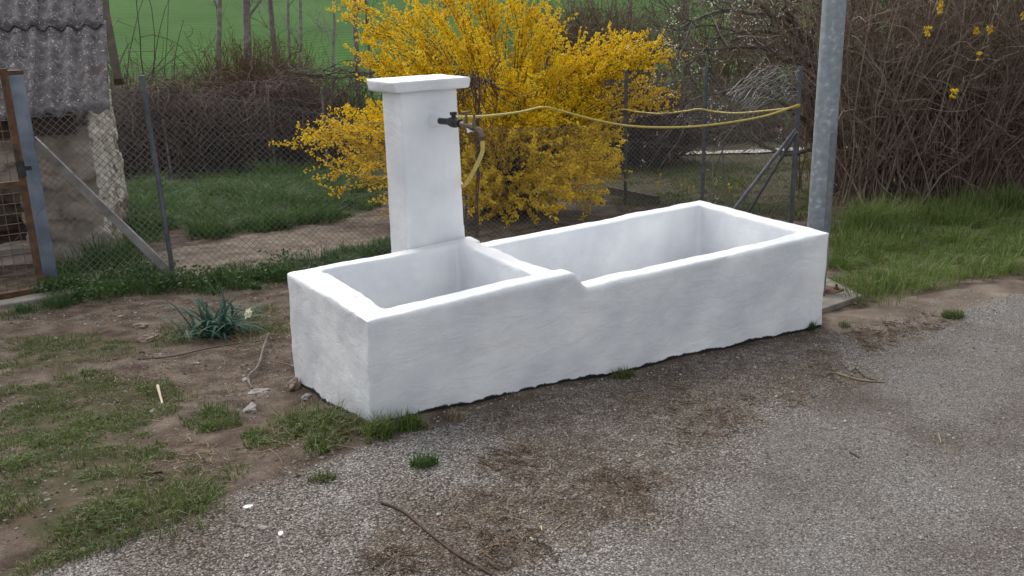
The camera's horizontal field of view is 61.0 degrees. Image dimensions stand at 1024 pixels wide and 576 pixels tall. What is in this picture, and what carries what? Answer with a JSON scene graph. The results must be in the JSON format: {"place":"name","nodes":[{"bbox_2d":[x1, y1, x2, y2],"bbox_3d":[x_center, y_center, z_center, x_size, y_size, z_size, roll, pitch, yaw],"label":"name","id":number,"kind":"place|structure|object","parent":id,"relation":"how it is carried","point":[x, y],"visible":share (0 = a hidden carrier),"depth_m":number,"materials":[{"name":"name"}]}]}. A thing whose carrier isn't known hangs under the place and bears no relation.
{"place":"outdoors","nodes":[
{"label":"outdoors","id":0,"kind":"place"},
{"bbox_2d":[53,152,387,275],"bbox_3d":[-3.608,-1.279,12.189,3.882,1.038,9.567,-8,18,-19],"label":"garden grass","id":1,"kind":"structure","parent":0,"point":[105,259],"depth_m":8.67,"materials":[{"name":"green plant"}]},
{"bbox_2d":[0,126,1023,575],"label":"ground","id":2,"kind":"structure","parent":0,"point":[18,546],"depth_m":5.01,"materials":[{"name":"brown soil"}]},
{"bbox_2d":[7,70,57,286],"bbox_3d":[-3.620,-0.736,6.570,0.139,1.769,0.147,13,23,40],"label":"gate post","id":3,"kind":"object","parent":2,"relation":"on","point":[29,153],"visible":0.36,"depth_m":6.50,"materials":[{"name":"metal"}]},
{"bbox_2d":[0,68,44,299],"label":"metal gate","id":4,"kind":"structure","parent":3,"relation":"attached to","point":[21,169],"depth_m":6.39,"materials":[{"name":"metal"}]},
{"bbox_2d":[0,288,74,306],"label":"concrete sill","id":5,"kind":"structure","parent":2,"relation":"on","point":[11,301],"depth_m":6.32,"materials":[{"name":"grey concrete"}]},
{"bbox_2d":[0,0,129,264],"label":"stone shed","id":6,"kind":"structure","parent":2,"relation":"on","point":[56,43],"depth_m":8.03,"materials":[{"name":"stone"}]},
{"bbox_2d":[132,323,148,327],"bbox_3d":[-2.402,0.244,5.614,0.114,0.046,0.076,9,20,31],"label":"stone","id":7,"kind":"object","parent":2,"relation":"on","point":[140,325],"visible":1,"depth_m":5.59,"materials":[{"name":"beige stone"}]},
{"bbox_2d":[137,334,158,342],"bbox_3d":[-2.239,0.309,5.352,0.133,0.049,0.086,-13,20,-32],"label":"stone","id":8,"kind":"object","parent":2,"relation":"on","point":[144,338],"visible":0.92,"depth_m":5.33,"materials":[{"name":"beige stone"}]},
{"bbox_2d":[143,470,163,474],"bbox_3d":[-1.290,0.663,3.127,0.069,0.012,0.011,-7,18,-17],"label":"stick","id":9,"kind":"object","parent":2,"relation":"on","point":[161,471],"visible":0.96,"depth_m":3.13,"materials":[{"name":"brown wood"}]},
{"bbox_2d":[156,384,162,403],"bbox_3d":[-1.725,0.525,4.265,0.015,0.020,0.268,-10,19,-25],"label":"stick","id":10,"kind":"object","parent":2,"relation":"on","point":[159,392],"visible":0.98,"depth_m":4.29,"materials":[{"name":"beige wood"}]},
{"bbox_2d":[19,248,308,304],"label":"leafy weeds","id":11,"kind":"object","parent":2,"relation":"on","point":[80,279],"visible":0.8,"depth_m":6.76,"materials":[{"name":"green plant"}]},
{"bbox_2d":[111,51,244,127],"bbox_3d":[-8.682,-4.374,21.399,5.168,2.993,3.658,0,17,6],"label":"bare shrub","id":12,"kind":"object","parent":2,"relation":"on","point":[158,79],"visible":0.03,"depth_m":21.37,"materials":[{"name":"brown plant"}]},
{"bbox_2d":[0,234,390,320],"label":"grass strip","id":13,"kind":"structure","parent":2,"relation":"on","point":[141,288],"depth_m":6.79,"materials":[{"name":"green plant"}]},
{"bbox_2d":[0,337,397,575],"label":"lawn tufts","id":14,"kind":"object","parent":2,"relation":"on","point":[320,442],"visible":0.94,"depth_m":3.37,"materials":[{"name":"green plant"}]},
{"bbox_2d":[13,236,390,311],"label":"fence tufts","id":15,"kind":"object","parent":2,"relation":"on","point":[257,286],"visible":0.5,"depth_m":6.98,"materials":[{"name":"green plant"}]},
{"bbox_2d":[138,338,283,359],"bbox_3d":[-1.736,0.351,5.088,0.836,0.059,0.108,-13,20,-32],"label":"stick","id":16,"kind":"object","parent":2,"relation":"on","point":[202,349],"visible":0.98,"depth_m":5.02,"materials":[{"name":"brown wood"}]},
{"bbox_2d":[0,304,430,570],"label":"lawn grass","id":17,"kind":"structure","parent":2,"relation":"on","point":[220,420],"depth_m":3.71,"materials":[{"name":"green plant"}]},
{"bbox_2d":[156,279,279,342],"bbox_3d":[-1.826,0.176,5.430,0.852,0.399,0.631,-13,20,-32],"label":"daffodil clump","id":18,"kind":"object","parent":2,"relation":"on","point":[216,324],"visible":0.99,"depth_m":5.42,"materials":[{"name":"green plant"}]},
{"bbox_2d":[214,0,221,89],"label":"bare tree","id":19,"kind":"object","parent":2,"relation":"on","point":[218,5],"visible":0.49,"depth_m":21.99,"materials":[{"name":"brown plant"}]},
{"bbox_2d":[114,82,333,180],"bbox_3d":[-6.259,-2.819,16.604,5.514,1.971,1.134,-6,18,-12],"label":"chain link fence","id":20,"kind":"object","parent":2,"relation":"on","point":[273,150],"visible":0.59,"depth_m":16.27,"materials":[{"name":"wire"},{"name":"galvanised steel"}]},
{"bbox_2d":[108,44,381,178],"bbox_3d":[-6.009,-2.845,17.983,7.154,4.489,4.792,-5,18,-9],"label":"overgrown hedge","id":21,"kind":"object","parent":2,"relation":"on","point":[275,87],"visible":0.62,"depth_m":17.14,"materials":[{"name":"brown plant"}]},
{"bbox_2d":[243,402,257,413],"bbox_3d":[-1.223,0.566,4.044,0.075,0.040,0.126,-6,18,-12],"label":"stone","id":22,"kind":"object","parent":2,"relation":"on","point":[251,408],"visible":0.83,"depth_m":4.02,"materials":[{"name":"white stone"}]},
{"bbox_2d":[239,422,272,438],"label":"grass tuft","id":23,"kind":"object","parent":2,"relation":"on","point":[256,431],"visible":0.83,"depth_m":3.55,"materials":[{"name":"green plant"}]},
{"bbox_2d":[135,20,378,107],"bbox_3d":[-6.451,-4.829,22.030,6.001,3.939,5.757,-13,20,-32],"label":"bare shrub","id":24,"kind":"object","parent":2,"relation":"on","point":[244,63],"visible":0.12,"depth_m":21.40,"materials":[{"name":"brown plant"}]},
{"bbox_2d":[247,388,268,394],"bbox_3d":[-1.258,0.513,4.323,0.107,0.025,0.066,-5,18,-11],"label":"stone","id":25,"kind":"object","parent":2,"relation":"on","point":[255,391],"visible":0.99,"depth_m":4.31,"materials":[{"name":"white stone"}]},
{"bbox_2d":[247,333,269,388],"bbox_3d":[-1.415,0.398,4.828,0.055,0.034,0.866,-5,18,-9],"label":"stick","id":26,"kind":"object","parent":2,"relation":"on","point":[260,358],"visible":1,"depth_m":4.83,"materials":[{"name":"beige wood"}]},
{"bbox_2d":[288,377,300,390],"bbox_3d":[-1.080,0.483,4.321,0.064,0.075,0.105,-5,18,-10],"label":"stone","id":27,"kind":"object","parent":2,"relation":"on","point":[294,384],"visible":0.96,"depth_m":4.30,"materials":[{"name":"beige stone"}]},
{"bbox_2d":[301,393,311,399],"bbox_3d":[-0.980,0.518,4.161,0.042,0.024,0.066,6,19,24],"label":"stone","id":28,"kind":"object","parent":2,"relation":"on","point":[306,396],"visible":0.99,"depth_m":4.14,"materials":[{"name":"white stone"}]},
{"bbox_2d":[213,1,531,170],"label":"bare shrub","id":29,"kind":"object","parent":2,"relation":"on","point":[326,86],"visible":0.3,"depth_m":16.18,"materials":[{"name":"brown plant"}]},
{"bbox_2d":[352,407,407,437],"bbox_3d":[-0.526,0.539,3.502,0.233,0.127,0.197,-9,19,-23],"label":"grass tuft","id":30,"kind":"object","parent":2,"relation":"on","point":[381,427],"visible":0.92,"depth_m":3.49,"materials":[{"name":"green plant"}]},
{"bbox_2d":[0,65,802,282],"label":"chain link fence","id":31,"kind":"object","parent":2,"relation":"on","point":[90,195],"visible":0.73,"depth_m":7.13,"materials":[{"name":"metal"}]},
{"bbox_2d":[391,408,433,432],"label":"grass tuft","id":32,"kind":"object","parent":2,"relation":"on","point":[411,423],"visible":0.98,"depth_m":3.55,"materials":[{"name":"green plant"}]},
{"bbox_2d":[35,276,896,547],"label":"straw litter","id":33,"kind":"object","parent":2,"relation":"on","point":[274,335],"visible":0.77,"depth_m":3.61,"materials":[{"name":"beige plant"}]},
{"bbox_2d":[269,0,694,228],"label":"forsythia bush","id":34,"kind":"object","parent":2,"relation":"on","point":[481,52],"visible":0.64,"depth_m":10.68,"materials":[{"name":"yellow plant"}]},
{"bbox_2d":[453,27,536,236],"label":"bare stems","id":35,"kind":"object","parent":2,"relation":"on","point":[474,79],"visible":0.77,"depth_m":9.38,"materials":[{"name":"brown plant"}]},
{"bbox_2d":[287,74,828,425],"bbox_3d":[0.259,-0.238,4.742,2.945,1.808,1.302,-13,20,-32],"label":"water trough","id":36,"kind":"object","parent":2,"relation":"on","point":[435,309],"visible":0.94,"depth_m":4.44,"materials":[{"name":"white paint"}]},
{"bbox_2d":[458,104,799,186],"bbox_3d":[1.351,-1.468,7.573,2.342,0.744,7.238,3,18,15],"label":"garden hose","id":37,"kind":"object","parent":36,"relation":"attached to","point":[479,159],"visible":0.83,"depth_m":8.19,"materials":[{"name":"yellow rubber"}]},
{"bbox_2d":[489,0,715,102],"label":"bare shrub","id":38,"kind":"object","parent":2,"relation":"on","point":[592,26],"visible":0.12,"depth_m":28.54,"materials":[{"name":"brown plant"}]},
{"bbox_2d":[608,187,659,203],"bbox_3d":[1.646,-1.254,11.886,0.050,0.223,1.306,-9,19,-21],"label":"bed edging","id":39,"kind":"object","parent":2,"relation":"on","point":[649,196],"visible":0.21,"depth_m":11.76,"materials":[{"name":"grey stone"}]},
{"bbox_2d":[556,52,754,171],"bbox_3d":[2.081,-2.962,16.308,4.354,2.909,4.281,12,22,38],"label":"bare shrub","id":40,"kind":"object","parent":2,"relation":"on","point":[655,149],"visible":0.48,"depth_m":15.45,"materials":[{"name":"brown plant"}]},
{"bbox_2d":[610,159,810,219],"bbox_3d":[3.046,-1.612,13.042,3.501,0.549,6.639,3,18,14],"label":"lawn beyond","id":41,"kind":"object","parent":2,"relation":"on","point":[723,189],"visible":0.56,"depth_m":12.80,"materials":[{"name":"green plant"}]},
{"bbox_2d":[533,66,929,236],"bbox_3d":[1.162,-1.887,11.890,0.280,2.344,9.995,-12,20,-29],"label":"chain link fence","id":42,"kind":"object","parent":2,"relation":"on","point":[626,101],"visible":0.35,"depth_m":10.00,"materials":[{"name":"metal"}]},
{"bbox_2d":[651,73,839,144],"bbox_3d":[5.074,-3.762,19.971,5.726,2.427,3.320,4,18,20],"label":"bare shrub","id":43,"kind":"object","parent":2,"relation":"on","point":[756,124],"visible":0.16,"depth_m":19.69,"materials":[{"name":"brown plant"}]},
{"bbox_2d":[605,0,887,207],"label":"plum tree","id":44,"kind":"object","parent":2,"relation":"on","point":[708,48],"visible":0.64,"depth_m":10.84,"materials":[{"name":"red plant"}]},
{"bbox_2d":[808,320,819,330],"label":"grass tuft","id":45,"kind":"object","parent":2,"relation":"on","point":[812,327],"visible":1,"depth_m":5.10,"materials":[{"name":"green plant"}]},
{"bbox_2d":[632,0,1023,207],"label":"thicket","id":46,"kind":"object","parent":2,"relation":"on","point":[941,127],"visible":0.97,"depth_m":10.21,"materials":[{"name":"brown plant"}]},
{"bbox_2d":[822,278,861,312],"bbox_3d":[2.125,0.180,6.157,0.576,0.503,1.523,-1,17,4],"label":"concrete pad","id":47,"kind":"object","parent":2,"relation":"on","point":[832,302],"visible":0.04,"depth_m":5.85,"materials":[{"name":"grey concrete"}]},
{"bbox_2d":[807,0,846,295],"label":"street pole","id":48,"kind":"object","parent":47,"relation":"on","point":[832,31],"visible":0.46,"depth_m":5.74,"materials":[{"name":"metal"}]},
{"bbox_2d":[824,131,837,238],"bbox_3d":[2.158,-0.686,5.883,0.094,0.730,0.023,-18,23,-42],"label":"access door","id":49,"kind":"structure","parent":48,"relation":"in","point":[833,140],"depth_m":5.86,"materials":[{"name":"grey metal"}]},
{"bbox_2d":[837,319,850,328],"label":"grass tuft","id":50,"kind":"object","parent":2,"relation":"on","point":[844,324],"visible":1,"depth_m":5.15,"materials":[{"name":"green plant"}]},
{"bbox_2d":[849,0,912,149],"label":"bare tree","id":51,"kind":"object","parent":2,"relation":"on","point":[869,23],"visible":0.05,"depth_m":13.97,"materials":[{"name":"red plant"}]},
{"bbox_2d":[829,175,1023,255],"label":"tall grass","id":52,"kind":"structure","parent":2,"relation":"on","point":[869,211],"depth_m":8.88,"materials":[{"name":"green plant"}]},
{"bbox_2d":[940,307,964,319],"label":"grass tuft","id":53,"kind":"object","parent":2,"relation":"on","point":[955,314],"visible":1,"depth_m":5.39,"materials":[{"name":"green plant"}]},
{"bbox_2d":[16,241,1023,575],"bbox_3d":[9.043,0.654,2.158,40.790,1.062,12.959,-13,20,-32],"label":"gravel road","id":54,"kind":"structure","parent":0,"point":[670,477],"depth_m":3.12,"materials":[{"name":"gravel"}]},
{"bbox_2d":[258,525,267,528],"bbox_3d":[-0.796,0.764,2.780,0.035,0.007,0.021,4,18,18],"label":"paint flake","id":55,"kind":"object","parent":54,"relation":"on","point":[262,526],"visible":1,"depth_m":2.78,"materials":[{"name":"paint"}]},
{"bbox_2d":[306,468,338,483],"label":"grass tuft","id":56,"kind":"object","parent":54,"relation":"on","point":[326,476],"visible":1,"depth_m":3.11,"materials":[{"name":"green plant"}]},
{"bbox_2d":[410,450,440,469],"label":"grass tuft","id":57,"kind":"object","parent":54,"relation":"on","point":[419,461],"visible":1,"depth_m":3.23,"materials":[{"name":"green plant"}]},
{"bbox_2d":[380,501,491,574],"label":"stick","id":58,"kind":"object","parent":54,"relation":"on","point":[429,532],"visible":1,"depth_m":2.75,"materials":[{"name":"brown wood"}]},
{"bbox_2d":[447,407,467,422],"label":"grass tuft","id":59,"kind":"object","parent":54,"relation":"on","point":[455,419],"visible":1,"depth_m":3.65,"materials":[{"name":"plant"}]},
{"bbox_2d":[455,558,468,574],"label":"stick","id":60,"kind":"object","parent":54,"relation":"on","point":[460,567],"visible":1,"depth_m":2.57,"materials":[{"name":"brown wood"}]},
{"bbox_2d":[478,543,503,552],"bbox_3d":[-0.067,0.801,2.689,0.094,0.014,0.019,-13,20,-32],"label":"stick","id":61,"kind":"object","parent":54,"relation":"on","point":[481,550],"visible":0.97,"depth_m":2.69,"materials":[{"name":"wood"}]},
{"bbox_2d":[611,365,636,379],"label":"grass tuft","id":62,"kind":"object","parent":54,"relation":"on","point":[623,374],"visible":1,"depth_m":4.24,"materials":[{"name":"green plant"}]},
{"bbox_2d":[344,311,953,575],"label":"bark litter","id":63,"kind":"object","parent":54,"relation":"on","point":[496,566],"visible":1,"depth_m":3.10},
{"bbox_2d":[786,349,831,351],"bbox_3d":[1.597,0.336,4.697,0.257,0.018,0.044,-3,17,-4],"label":"stick","id":64,"kind":"object","parent":54,"relation":"on","point":[807,349],"visible":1,"depth_m":4.70,"materials":[{"name":"wood"}]},
{"bbox_2d":[834,372,884,382],"bbox_3d":[1.702,0.444,4.271,0.239,0.012,0.049,9,20,31],"label":"stick","id":65,"kind":"object","parent":54,"relation":"on","point":[843,375],"visible":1,"depth_m":4.26,"materials":[{"name":"wood"}]},
{"bbox_2d":[107,0,1023,149],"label":"field","id":66,"kind":"structure","parent":0,"point":[199,16],"depth_m":44.63,"materials":[{"name":"green grass"}]},
{"bbox_2d":[107,0,225,127],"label":"bare shrub","id":67,"kind":"object","parent":66,"relation":"on","point":[154,67],"visible":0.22,"depth_m":21.28,"materials":[{"name":"plant"}]},
{"bbox_2d":[243,0,261,78],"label":"bare tree","id":68,"kind":"object","parent":66,"relation":"on","point":[247,13],"visible":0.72,"depth_m":22.93,"materials":[{"name":"brown plant"}]},
{"bbox_2d":[239,0,277,70],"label":"bare tree","id":69,"kind":"object","parent":66,"relation":"on","point":[271,13],"visible":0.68,"depth_m":23.97,"materials":[{"name":"brown plant"}]},
{"bbox_2d":[286,0,293,67],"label":"bare tree","id":70,"kind":"object","parent":66,"relation":"on","point":[288,22],"visible":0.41,"depth_m":24.99,"materials":[{"name":"brown plant"}]},
{"bbox_2d":[279,0,302,81],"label":"bare tree","id":71,"kind":"object","parent":66,"relation":"on","point":[300,23],"visible":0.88,"depth_m":24.03,"materials":[{"name":"brown plant"}]},
{"bbox_2d":[289,0,345,93],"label":"bare tree","id":72,"kind":"object","parent":66,"relation":"on","point":[333,41],"visible":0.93,"depth_m":23.04,"materials":[{"name":"brown plant"}]},
{"bbox_2d":[307,58,382,143],"bbox_3d":[-4.744,-4.620,23.092,4.066,2.980,3.931,-13,20,-32],"label":"bare shrub","id":73,"kind":"object","parent":66,"relation":"on","point":[363,100],"visible":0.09,"depth_m":23.08,"materials":[{"name":"brown plant"}]},
{"bbox_2d":[352,0,362,112],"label":"bare tree","id":74,"kind":"object","parent":66,"relation":"on","point":[355,43],"visible":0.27,"depth_m":24.89,"materials":[{"name":"grey plant"}]},
{"bbox_2d":[351,0,374,106],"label":"bare tree","id":75,"kind":"object","parent":66,"relation":"on","point":[367,22],"visible":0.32,"depth_m":26.95,"materials":[{"name":"grey plant"}]},
{"bbox_2d":[433,0,457,64],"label":"bare tree","id":76,"kind":"object","parent":66,"relation":"on","point":[445,17],"visible":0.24,"depth_m":27.93,"materials":[{"name":"grey plant"}]},
{"bbox_2d":[603,0,634,24],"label":"bare tree","id":77,"kind":"object","parent":66,"relation":"on","point":[628,6],"visible":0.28,"depth_m":32.98,"materials":[{"name":"grey plant"}]},
{"bbox_2d":[652,0,690,104],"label":"bare tree","id":78,"kind":"object","parent":66,"relation":"on","point":[687,2],"visible":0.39,"depth_m":29.88,"materials":[{"name":"grey plant"}]},
{"bbox_2d":[593,0,911,130],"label":"bare shrub","id":79,"kind":"object","parent":66,"relation":"on","point":[743,70],"visible":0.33,"depth_m":22.17,"materials":[{"name":"brown plant"}]},
{"bbox_2d":[680,147,807,153],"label":"path","id":80,"kind":"structure","parent":0,"point":[732,151],"depth_m":17.52,"materials":[{"name":"grey concrete"}]},
{"bbox_2d":[824,186,1023,306],"bbox_3d":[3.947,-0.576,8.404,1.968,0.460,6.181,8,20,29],"label":"verge grass","id":81,"kind":"structure","parent":0,"point":[941,251],"depth_m":7.64,"materials":[{"name":"green plant"}]}
]}

